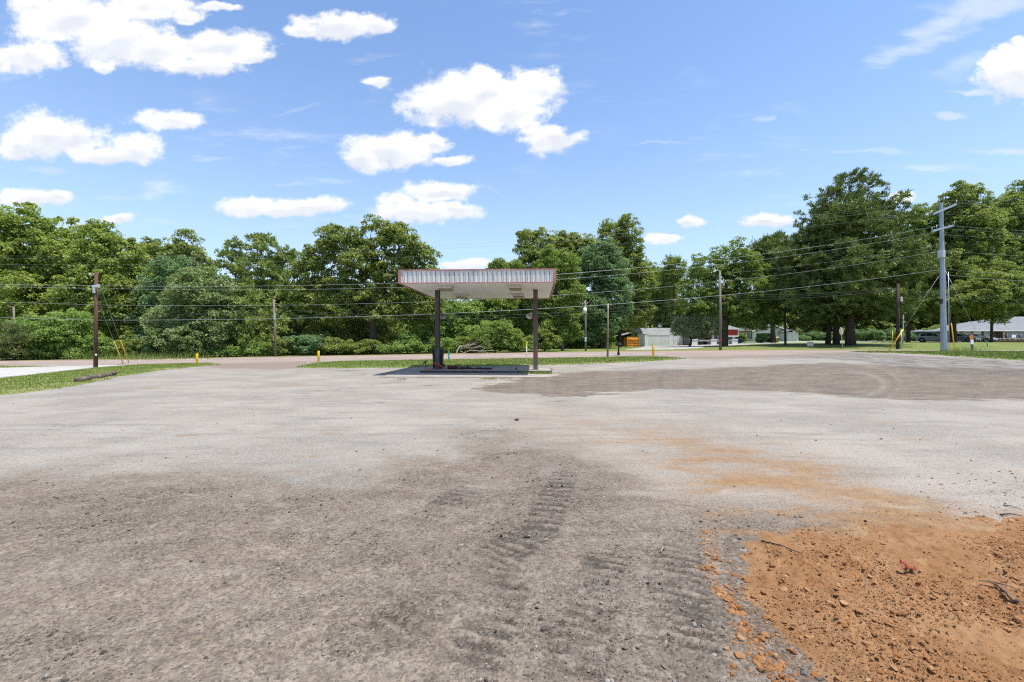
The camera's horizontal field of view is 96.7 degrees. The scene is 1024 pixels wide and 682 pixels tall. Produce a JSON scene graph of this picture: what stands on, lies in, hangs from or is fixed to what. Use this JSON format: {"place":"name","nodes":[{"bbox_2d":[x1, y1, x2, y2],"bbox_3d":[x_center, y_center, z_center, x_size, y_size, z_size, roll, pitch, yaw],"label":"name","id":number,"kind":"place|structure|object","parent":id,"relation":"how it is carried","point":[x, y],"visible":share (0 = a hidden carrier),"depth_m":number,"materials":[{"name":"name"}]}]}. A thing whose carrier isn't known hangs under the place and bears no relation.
{"place":"outdoors","nodes":[
{"label":"outdoors","id":0,"kind":"place"},
{"bbox_2d":[0,365,121,377],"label":"gravel drive","id":1,"kind":"structure","parent":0,"point":[13,371],"depth_m":27.07,"materials":[{"name":"white gravel"}]},
{"bbox_2d":[0,362,220,394],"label":"grass verge","id":2,"kind":"object","parent":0,"point":[32,390],"depth_m":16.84,"materials":[{"name":"green plant"}]},
{"bbox_2d":[89,272,99,366],"bbox_3d":[-27.525,-1.226,30.047,0.838,6.616,0.295,0,0,0],"label":"utility pole","id":3,"kind":"object","parent":2,"relation":"on","point":[96,285],"visible":0.93,"depth_m":29.98,"materials":[{"name":"brown wood"}]},
{"bbox_2d":[98,232,933,289],"bbox_3d":[6.059,-6.830,36.392,68.192,6.730,0.016,0,0,-11],"label":"power line","id":4,"kind":"object","parent":3,"relation":"attached to","point":[556,279],"visible":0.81,"depth_m":35.91,"materials":[{"name":"metal"}]},
{"bbox_2d":[166,228,924,286],"bbox_3d":[5.851,-7.144,36.392,67.783,7.003,0.020,0,0,-11],"label":"power line","id":5,"kind":"object","parent":3,"relation":"attached to","point":[556,274],"visible":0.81,"depth_m":36.11,"materials":[{"name":"metal"}]},
{"bbox_2d":[205,270,934,319],"bbox_3d":[6.379,-4.035,36.392,68.822,5.342,0.022,0,0,-11],"label":"power line","id":6,"kind":"object","parent":3,"relation":"attached to","point":[529,309],"visible":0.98,"depth_m":35.44,"materials":[{"name":"rubber"}]},
{"bbox_2d":[73,371,116,381],"bbox_3d":[-17.556,1.502,19.256,0.231,0.255,4.564,0,0,-27],"label":"log","id":7,"kind":"object","parent":2,"relation":"on","point":[89,377],"visible":0.84,"depth_m":18.74,"materials":[{"name":"grey wood"}]},
{"bbox_2d":[296,356,685,367],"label":"grass verge","id":8,"kind":"object","parent":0,"point":[396,366],"depth_m":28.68,"materials":[{"name":"green plant"}]},
{"bbox_2d":[606,303,608,355],"bbox_3d":[8.000,-0.721,38.095,0.200,4.844,0.200,0,0,0],"label":"utility pole","id":9,"kind":"object","parent":8,"relation":"on","point":[607,344],"visible":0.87,"depth_m":38.05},
{"bbox_2d":[0,350,1022,365],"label":"road","id":10,"kind":"structure","parent":0,"point":[452,356],"depth_m":40.29,"materials":[{"name":"grey asphalt"}]},
{"bbox_2d":[0,353,664,362],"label":"road line","id":11,"kind":"object","parent":10,"relation":"on","point":[336,357],"visible":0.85,"depth_m":40.29,"materials":[{"name":"white paint"}]},
{"bbox_2d":[32,350,752,360],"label":"road line","id":12,"kind":"object","parent":10,"relation":"on","point":[428,354],"visible":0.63,"depth_m":43.88,"materials":[{"name":"yellow paint"}]},
{"bbox_2d":[0,352,1023,681],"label":"gravel lot","id":13,"kind":"structure","parent":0,"point":[698,434],"depth_m":4.53,"materials":[{"name":"grey gravel"}]},
{"bbox_2d":[380,368,558,377],"bbox_3d":[-1.645,1.607,22.816,8.000,0.092,6.200,0,0,3],"label":"concrete apron","id":14,"kind":"object","parent":13,"relation":"on","point":[413,373],"visible":0.59,"depth_m":20.59,"materials":[{"name":"grey concrete"}]},
{"bbox_2d":[420,368,551,372],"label":"pump island","id":15,"kind":"structure","parent":14,"relation":"on","point":[492,370],"depth_m":22.34,"materials":[{"name":"concrete"}]},
{"bbox_2d":[432,349,444,367],"bbox_3d":[-3.860,0.941,23.826,0.620,1.000,0.785,0,0,-3],"label":"trash bin","id":16,"kind":"object","parent":15,"relation":"on","point":[441,356],"visible":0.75,"depth_m":23.51,"materials":[{"name":"black plastic"}]},
{"bbox_2d":[398,268,555,369],"bbox_3d":[-1.381,-0.879,24.034,7.072,4.640,7.610,0,0,3],"label":"gas station canopy","id":17,"kind":"object","parent":15,"relation":"on","point":[437,285],"visible":1,"depth_m":21.07,"materials":[{"name":"metal"}]},
{"bbox_2d":[694,454,1023,681],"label":"clay crumbs","id":18,"kind":"object","parent":13,"relation":"on","point":[781,665],"visible":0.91,"depth_m":2.61,"materials":[{"name":"brown soil"}]},
{"bbox_2d":[733,515,1023,681],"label":"clay spread","id":19,"kind":"object","parent":13,"relation":"on","point":[949,549],"visible":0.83,"depth_m":2.75,"materials":[{"name":"brown soil"}]},
{"bbox_2d":[978,580,1023,602],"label":"root","id":20,"kind":"object","parent":19,"relation":"on","point":[1011,598],"visible":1,"depth_m":2.73,"materials":[{"name":"beige wood"}]},
{"bbox_2d":[0,340,1023,360],"bbox_3d":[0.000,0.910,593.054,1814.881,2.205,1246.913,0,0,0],"label":"ground","id":21,"kind":"structure","parent":0,"point":[887,345],"depth_m":54.99,"materials":[{"name":"green plant"}]},
{"bbox_2d":[0,319,43,359],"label":"shrub","id":22,"kind":"object","parent":21,"relation":"on","point":[10,338],"visible":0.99,"depth_m":42.62,"materials":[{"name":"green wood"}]},
{"bbox_2d":[22,346,52,359],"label":"shrub","id":23,"kind":"object","parent":21,"relation":"on","point":[40,352],"visible":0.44,"depth_m":44.05,"materials":[{"name":"green plant"}]},
{"bbox_2d":[34,347,71,358],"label":"shrub","id":24,"kind":"object","parent":21,"relation":"on","point":[49,354],"visible":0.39,"depth_m":44.62,"materials":[{"name":"green plant"}]},
{"bbox_2d":[2,308,104,358],"bbox_3d":[-46.698,-0.696,45.937,8.828,5.332,6.241,0,0,0],"label":"shrub","id":25,"kind":"object","parent":21,"relation":"on","point":[51,330],"visible":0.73,"depth_m":44.99,"materials":[{"name":"green plant"}]},
{"bbox_2d":[0,201,119,337],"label":"oak tree","id":26,"kind":"object","parent":21,"relation":"on","point":[40,238],"visible":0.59,"depth_m":52.58,"materials":[{"name":"green plant"}]},
{"bbox_2d":[51,345,102,358],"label":"shrub","id":27,"kind":"object","parent":21,"relation":"on","point":[77,351],"visible":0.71,"depth_m":44.80,"materials":[{"name":"green plant"}]},
{"bbox_2d":[42,218,160,356],"bbox_3d":[-46.907,-6.134,52.760,13.004,16.208,8.305,0,0,0],"label":"oak tree","id":28,"kind":"object","parent":21,"relation":"on","point":[111,264],"visible":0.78,"depth_m":50.95,"materials":[{"name":"green plant"}]},
{"bbox_2d":[81,335,125,358],"bbox_3d":[-40.468,0.666,45.683,4.327,2.524,2.731,0,0,0],"label":"shrub","id":29,"kind":"object","parent":21,"relation":"on","point":[103,341],"visible":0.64,"depth_m":44.99,"materials":[{"name":"green plant"}]},
{"bbox_2d":[100,330,159,356],"bbox_3d":[-38.060,0.398,45.830,5.930,2.996,3.447,0,0,0],"label":"shrub","id":30,"kind":"object","parent":21,"relation":"on","point":[131,348],"visible":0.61,"depth_m":44.98,"materials":[{"name":"green plant"}]},
{"bbox_2d":[35,350,229,360],"bbox_3d":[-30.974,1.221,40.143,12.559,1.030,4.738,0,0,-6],"label":"weeds","id":31,"kind":"object","parent":21,"relation":"on","point":[154,356],"visible":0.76,"depth_m":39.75,"materials":[{"name":"green plant"}]},
{"bbox_2d":[126,332,177,357],"bbox_3d":[-36.439,0.469,45.709,5.952,2.802,3.129,0,0,0],"label":"shrub","id":32,"kind":"object","parent":21,"relation":"on","point":[148,348],"visible":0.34,"depth_m":45.16,"materials":[{"name":"green plant"}]},
{"bbox_2d":[132,236,190,294],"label":"oak tree","id":33,"kind":"object","parent":21,"relation":"on","point":[153,247],"visible":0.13,"depth_m":61.01,"materials":[{"name":"green plant"}]},
{"bbox_2d":[123,255,221,335],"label":"locust tree","id":34,"kind":"object","parent":21,"relation":"on","point":[162,273],"visible":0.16,"depth_m":50.42,"materials":[{"name":"green plant"}]},
{"bbox_2d":[149,346,195,357],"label":"shrub","id":35,"kind":"object","parent":21,"relation":"on","point":[177,352],"visible":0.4,"depth_m":45.12,"materials":[{"name":"green plant"}]},
{"bbox_2d":[166,228,216,282],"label":"oak tree","id":36,"kind":"object","parent":21,"relation":"on","point":[197,254],"visible":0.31,"depth_m":62.37,"materials":[{"name":"green plant"}]},
{"bbox_2d":[138,265,255,356],"bbox_3d":[-32.566,-3.059,46.912,10.880,9.760,7.716,0,0,0],"label":"maple tree","id":37,"kind":"object","parent":21,"relation":"on","point":[200,300],"visible":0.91,"depth_m":45.54,"materials":[{"name":"green plant"}]},
{"bbox_2d":[182,345,229,357],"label":"shrub","id":38,"kind":"object","parent":21,"relation":"on","point":[216,351],"visible":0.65,"depth_m":45.67,"materials":[{"name":"green plant"}]},
{"bbox_2d":[218,345,247,356],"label":"shrub","id":39,"kind":"object","parent":21,"relation":"on","point":[233,351],"visible":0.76,"depth_m":46.46,"materials":[{"name":"green plant"}]},
{"bbox_2d":[203,234,268,346],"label":"tree","id":40,"kind":"object","parent":21,"relation":"on","point":[237,254],"visible":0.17,"depth_m":58.32,"materials":[{"name":"green plant"}]},
{"bbox_2d":[203,282,291,355],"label":"oak tree","id":41,"kind":"object","parent":21,"relation":"on","point":[250,318],"visible":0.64,"depth_m":48.39,"materials":[{"name":"green plant"}]},
{"bbox_2d":[241,342,270,355],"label":"shrub","id":42,"kind":"object","parent":21,"relation":"on","point":[252,348],"visible":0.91,"depth_m":46.90,"materials":[{"name":"green plant"}]},
{"bbox_2d":[216,232,296,341],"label":"oak tree","id":43,"kind":"object","parent":21,"relation":"on","point":[261,239],"visible":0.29,"depth_m":55.62,"materials":[{"name":"green plant"}]},
{"bbox_2d":[273,299,276,356],"bbox_3d":[-22.660,-1.090,43.517,0.434,5.794,0.280,0,0,0],"label":"utility pole","id":44,"kind":"object","parent":21,"relation":"on","point":[275,338],"visible":0.83,"depth_m":43.45,"materials":[{"name":"brown wood"}]},
{"bbox_2d":[232,244,319,353],"bbox_3d":[-28.347,-5.210,57.969,9.767,14.225,10.107,0,0,0],"label":"tree","id":45,"kind":"object","parent":21,"relation":"on","point":[292,254],"visible":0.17,"depth_m":56.95,"materials":[{"name":"green plant"}]},
{"bbox_2d":[261,334,296,355],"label":"shrub","id":46,"kind":"object","parent":21,"relation":"on","point":[282,345],"visible":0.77,"depth_m":47.09,"materials":[{"name":"green plant"}]},
{"bbox_2d":[257,276,330,354],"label":"oak tree","id":47,"kind":"object","parent":21,"relation":"on","point":[297,319],"visible":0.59,"depth_m":51.12,"materials":[{"name":"green plant"}]},
{"bbox_2d":[280,334,328,355],"bbox_3d":[-21.913,0.458,48.284,5.409,2.462,2.895,0,0,0],"label":"shrub","id":48,"kind":"object","parent":21,"relation":"on","point":[307,341],"visible":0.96,"depth_m":47.66,"materials":[{"name":"green plant"}]},
{"bbox_2d":[315,336,361,354],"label":"shrub","id":49,"kind":"object","parent":21,"relation":"on","point":[338,345],"visible":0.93,"depth_m":47.95,"materials":[{"name":"green plant"}]},
{"bbox_2d":[285,303,410,354],"bbox_3d":[-19.941,-1.691,55.779,14.900,7.125,10.321,0,0,0],"label":"shrub","id":50,"kind":"object","parent":21,"relation":"on","point":[357,330],"visible":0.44,"depth_m":53.72,"materials":[{"name":"green plant"}]},
{"bbox_2d":[81,280,617,351],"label":"woodland","id":51,"kind":"object","parent":21,"relation":"on","point":[575,345],"depth_m":67.76,"materials":[{"name":"green plant"}]},
{"bbox_2d":[344,339,382,354],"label":"shrub","id":52,"kind":"object","parent":21,"relation":"on","point":[365,344],"visible":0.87,"depth_m":48.54,"materials":[{"name":"green plant"}]},
{"bbox_2d":[282,213,446,353],"bbox_3d":[-16.350,-6.286,50.870,18.154,15.799,6.315,0,0,0],"label":"oak tree","id":53,"kind":"object","parent":21,"relation":"on","point":[334,291],"visible":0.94,"depth_m":50.09,"materials":[{"name":"green plant"}]},
{"bbox_2d":[360,341,407,353],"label":"shrub","id":54,"kind":"object","parent":21,"relation":"on","point":[385,348],"visible":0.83,"depth_m":48.65,"materials":[{"name":"green plant"}]},
{"bbox_2d":[391,331,421,353],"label":"shrub","id":55,"kind":"object","parent":21,"relation":"on","point":[411,341],"visible":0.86,"depth_m":49.45,"materials":[{"name":"green plant"}]},
{"bbox_2d":[413,341,453,353],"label":"shrub","id":56,"kind":"object","parent":21,"relation":"on","point":[426,347],"visible":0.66,"depth_m":49.93,"materials":[{"name":"green plant"}]},
{"bbox_2d":[403,299,480,352],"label":"elm tree","id":57,"kind":"object","parent":21,"relation":"on","point":[449,323],"visible":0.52,"depth_m":52.98,"materials":[{"name":"green plant"}]},
{"bbox_2d":[429,337,466,352],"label":"shrub","id":58,"kind":"object","parent":21,"relation":"on","point":[455,345],"visible":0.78,"depth_m":50.21,"materials":[{"name":"green plant"}]},
{"bbox_2d":[450,336,485,352],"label":"shrub","id":59,"kind":"object","parent":21,"relation":"on","point":[464,339],"visible":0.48,"depth_m":50.48,"materials":[{"name":"green plant"}]},
{"bbox_2d":[452,299,518,351],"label":"elm tree","id":60,"kind":"object","parent":21,"relation":"on","point":[483,315],"visible":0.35,"depth_m":55.00,"materials":[{"name":"green plant"}]},
{"bbox_2d":[468,319,527,352],"bbox_3d":[-1.547,-0.470,49.925,6.680,3.826,3.688,0,0,-12],"label":"shrub","id":61,"kind":"object","parent":21,"relation":"on","point":[493,335],"visible":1,"depth_m":49.13,"materials":[{"name":"green plant"}]},
{"bbox_2d":[485,257,526,349],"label":"poplar tree","id":62,"kind":"object","parent":21,"relation":"on","point":[497,263],"visible":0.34,"depth_m":55.98,"materials":[{"name":"green plant"}]},
{"bbox_2d":[506,339,532,351],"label":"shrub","id":63,"kind":"object","parent":21,"relation":"on","point":[530,344],"visible":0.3,"depth_m":51.67,"materials":[{"name":"green plant"}]},
{"bbox_2d":[506,259,538,333],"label":"poplar tree","id":64,"kind":"object","parent":21,"relation":"on","point":[524,325],"visible":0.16,"depth_m":57.23,"materials":[{"name":"green plant"}]},
{"bbox_2d":[521,327,563,351],"bbox_3d":[3.493,-0.167,52.781,5.106,3.084,2.466,0,0,0],"label":"shrub","id":65,"kind":"object","parent":21,"relation":"on","point":[555,340],"visible":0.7,"depth_m":52.26,"materials":[{"name":"green plant"}]},
{"bbox_2d":[512,226,575,348],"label":"oak tree","id":66,"kind":"object","parent":21,"relation":"on","point":[531,253],"visible":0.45,"depth_m":68.58,"materials":[{"name":"green plant"}]},
{"bbox_2d":[522,243,587,350],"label":"maple tree","id":67,"kind":"object","parent":21,"relation":"on","point":[561,324],"visible":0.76,"depth_m":54.07,"materials":[{"name":"green plant"}]},
{"bbox_2d":[558,232,599,286],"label":"oak tree","id":68,"kind":"object","parent":21,"relation":"on","point":[579,242],"visible":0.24,"depth_m":69.34,"materials":[{"name":"green plant"}]},
{"bbox_2d":[563,237,635,347],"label":"gum tree","id":69,"kind":"object","parent":21,"relation":"on","point":[609,258],"visible":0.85,"depth_m":64.21,"materials":[{"name":"green plant"}]},
{"bbox_2d":[592,213,661,346],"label":"oak tree","id":70,"kind":"object","parent":21,"relation":"on","point":[629,253],"visible":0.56,"depth_m":74.73,"materials":[{"name":"green plant"}]},
{"bbox_2d":[624,336,638,346],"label":"dumpster","id":71,"kind":"object","parent":21,"relation":"on","point":[631,341],"visible":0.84,"depth_m":71.42,"materials":[{"name":"paint"}]},
{"bbox_2d":[626,259,677,327],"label":"elm tree","id":72,"kind":"object","parent":21,"relation":"on","point":[650,263],"visible":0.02,"depth_m":94.89,"materials":[{"name":"green plant"}]},
{"bbox_2d":[631,328,682,345],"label":"garage building","id":73,"kind":"structure","parent":21,"relation":"on","point":[656,336],"depth_m":79.96,"materials":[{"name":"white"}]},
{"bbox_2d":[645,334,669,345],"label":"garage door","id":74,"kind":"structure","parent":73,"relation":"in","point":[650,339],"depth_m":79.94,"materials":[{"name":"white paint"}]},
{"bbox_2d":[644,268,688,327],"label":"pine tree","id":75,"kind":"object","parent":21,"relation":"on","point":[666,313],"visible":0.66,"depth_m":86.36,"materials":[{"name":"green plant"}]},
{"bbox_2d":[657,254,689,320],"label":"pine tree","id":76,"kind":"object","parent":21,"relation":"on","point":[671,273],"visible":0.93,"depth_m":82.96,"materials":[{"name":"green plant"}]},
{"bbox_2d":[669,312,725,346],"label":"juniper tree","id":77,"kind":"object","parent":21,"relation":"on","point":[685,327],"visible":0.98,"depth_m":65.07,"materials":[{"name":"green plant"}]},
{"bbox_2d":[669,326,740,344],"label":"porch building","id":78,"kind":"structure","parent":21,"relation":"on","point":[733,332],"depth_m":78.55,"materials":[{"name":"white"}]},
{"bbox_2d":[719,271,721,349],"bbox_3d":[22.201,-3.087,48.477,0.346,8.668,0.340,0,0,0],"label":"utility pole","id":79,"kind":"object","parent":21,"relation":"on","point":[720,327],"visible":0.83,"depth_m":48.39,"materials":[{"name":"brown wood"}]},
{"bbox_2d":[674,236,783,346],"bbox_3d":[31.706,-7.073,65.505,16.114,16.020,7.330,0,0,0],"label":"maple tree","id":80,"kind":"object","parent":21,"relation":"on","point":[733,307],"visible":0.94,"depth_m":64.78,"materials":[{"name":"green plant"}]},
{"bbox_2d":[755,333,778,342],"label":"shrub","id":81,"kind":"object","parent":21,"relation":"on","point":[763,337],"visible":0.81,"depth_m":83.06,"materials":[{"name":"green plant"}]},
{"bbox_2d":[738,324,799,340],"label":"ranch house","id":82,"kind":"structure","parent":21,"relation":"on","point":[791,335],"depth_m":101.00,"materials":[{"name":"white"}]},
{"bbox_2d":[745,229,797,342],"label":"pine tree","id":83,"kind":"object","parent":21,"relation":"on","point":[764,244],"visible":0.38,"depth_m":80.26,"materials":[{"name":"green plant"}]},
{"bbox_2d":[609,279,1023,341],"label":"woodland","id":84,"kind":"object","parent":21,"relation":"on","point":[887,323],"depth_m":114.21,"materials":[{"name":"green plant"}]},
{"bbox_2d":[801,331,832,340],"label":"shrub","id":85,"kind":"object","parent":21,"relation":"on","point":[813,335],"visible":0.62,"depth_m":104.88,"materials":[{"name":"green plant"}]},
{"bbox_2d":[768,219,891,343],"bbox_3d":[43.940,-8.509,62.718,13.844,18.442,14.051,0,0,0],"label":"pine tree","id":86,"kind":"object","parent":21,"relation":"on","point":[809,322],"visible":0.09,"depth_m":62.83,"materials":[{"name":"green plant"}]},
{"bbox_2d":[769,198,910,344],"bbox_3d":[43.828,-9.205,62.264,15.443,19.857,16.605,0,0,-34],"label":"pine tree","id":87,"kind":"object","parent":21,"relation":"on","point":[831,236],"visible":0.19,"depth_m":59.75,"materials":[{"name":"green plant"}]},
{"bbox_2d":[764,166,955,344],"bbox_3d":[45.296,-10.796,60.080,20.357,23.183,22.439,0,0,0],"label":"oak tree","id":88,"kind":"object","parent":21,"relation":"on","point":[855,202],"visible":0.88,"depth_m":56.57,"materials":[{"name":"green plant"}]},
{"bbox_2d":[855,328,885,341],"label":"shrub","id":89,"kind":"object","parent":21,"relation":"on","point":[870,334],"visible":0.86,"depth_m":94.76,"materials":[{"name":"green plant"}]},
{"bbox_2d":[883,328,905,340],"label":"shrub","id":90,"kind":"object","parent":21,"relation":"on","point":[888,334],"visible":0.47,"depth_m":96.77,"materials":[{"name":"green plant"}]},
{"bbox_2d":[896,284,902,348],"bbox_3d":[42.319,-2.578,49.745,0.593,7.402,0.348,0,0,45],"label":"utility pole","id":91,"kind":"object","parent":21,"relation":"on","point":[899,299],"visible":0.87,"depth_m":49.71,"materials":[{"name":"brown wood"}]},
{"bbox_2d":[893,202,967,341],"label":"oak tree","id":92,"kind":"object","parent":21,"relation":"on","point":[928,224],"visible":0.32,"depth_m":76.46,"materials":[{"name":"green plant"}]},
{"bbox_2d":[916,332,947,341],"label":"parked car","id":93,"kind":"object","parent":21,"relation":"on","point":[925,337],"visible":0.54,"depth_m":79.95,"materials":[{"name":"grey paint"}]},
{"bbox_2d":[931,198,956,350],"bbox_3d":[40.171,-6.030,42.612,2.549,14.656,0.733,0,0,-5],"label":"steel pole","id":94,"kind":"object","parent":21,"relation":"on","point":[943,313],"visible":0.88,"depth_m":42.55,"materials":[{"name":"grey metal"}]},
{"bbox_2d":[146,251,938,305],"bbox_3d":[6.379,-5.408,36.392,68.821,6.049,0.014,0,0,-11],"label":"power line","id":95,"kind":"object","parent":94,"relation":"attached to","point":[430,301],"visible":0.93,"depth_m":32.71,"materials":[{"name":"metal"}]},
{"bbox_2d":[900,179,1012,341],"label":"oak tree","id":96,"kind":"object","parent":21,"relation":"on","point":[962,259],"visible":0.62,"depth_m":74.27,"materials":[{"name":"green plant"}]},
{"bbox_2d":[947,334,980,341],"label":"parked car","id":97,"kind":"object","parent":21,"relation":"on","point":[962,337],"visible":0.37,"depth_m":77.05,"materials":[{"name":"metal"}]},
{"bbox_2d":[911,317,1023,341],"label":"tan house","id":98,"kind":"structure","parent":21,"relation":"on","point":[1014,327],"depth_m":90.37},
{"bbox_2d":[1007,331,1023,337],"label":"window","id":99,"kind":"structure","parent":98,"relation":"in","point":[1009,333],"depth_m":90.08,"materials":[{"name":"white glass"}]},
{"bbox_2d":[962,334,997,341],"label":"parked car","id":100,"kind":"object","parent":21,"relation":"on","point":[983,338],"visible":0.44,"depth_m":78.82,"materials":[{"name":"grey paint"}]},
{"bbox_2d":[946,260,1023,341],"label":"oak tree","id":101,"kind":"object","parent":21,"relation":"on","point":[994,288],"visible":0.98,"depth_m":64.64,"materials":[{"name":"green plant"}]},
{"bbox_2d":[964,179,1023,313],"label":"oak tree","id":102,"kind":"object","parent":21,"relation":"on","point":[1014,246],"visible":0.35,"depth_m":103.53,"materials":[{"name":"green plant"}]},
{"bbox_2d":[0,0,1023,327],"label":"sky","id":103,"kind":"structure","parent":0,"point":[468,123],"materials":[{"name":"blue"}]},
{"bbox_2d":[625,342,780,349],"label":"driveway","id":104,"kind":"structure","parent":0,"point":[669,347],"depth_m":66.30,"materials":[{"name":"grey concrete"}]},
{"bbox_2d":[848,350,1023,360],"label":"grass verge","id":105,"kind":"object","parent":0,"point":[960,356],"depth_m":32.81,"materials":[{"name":"green plant"}]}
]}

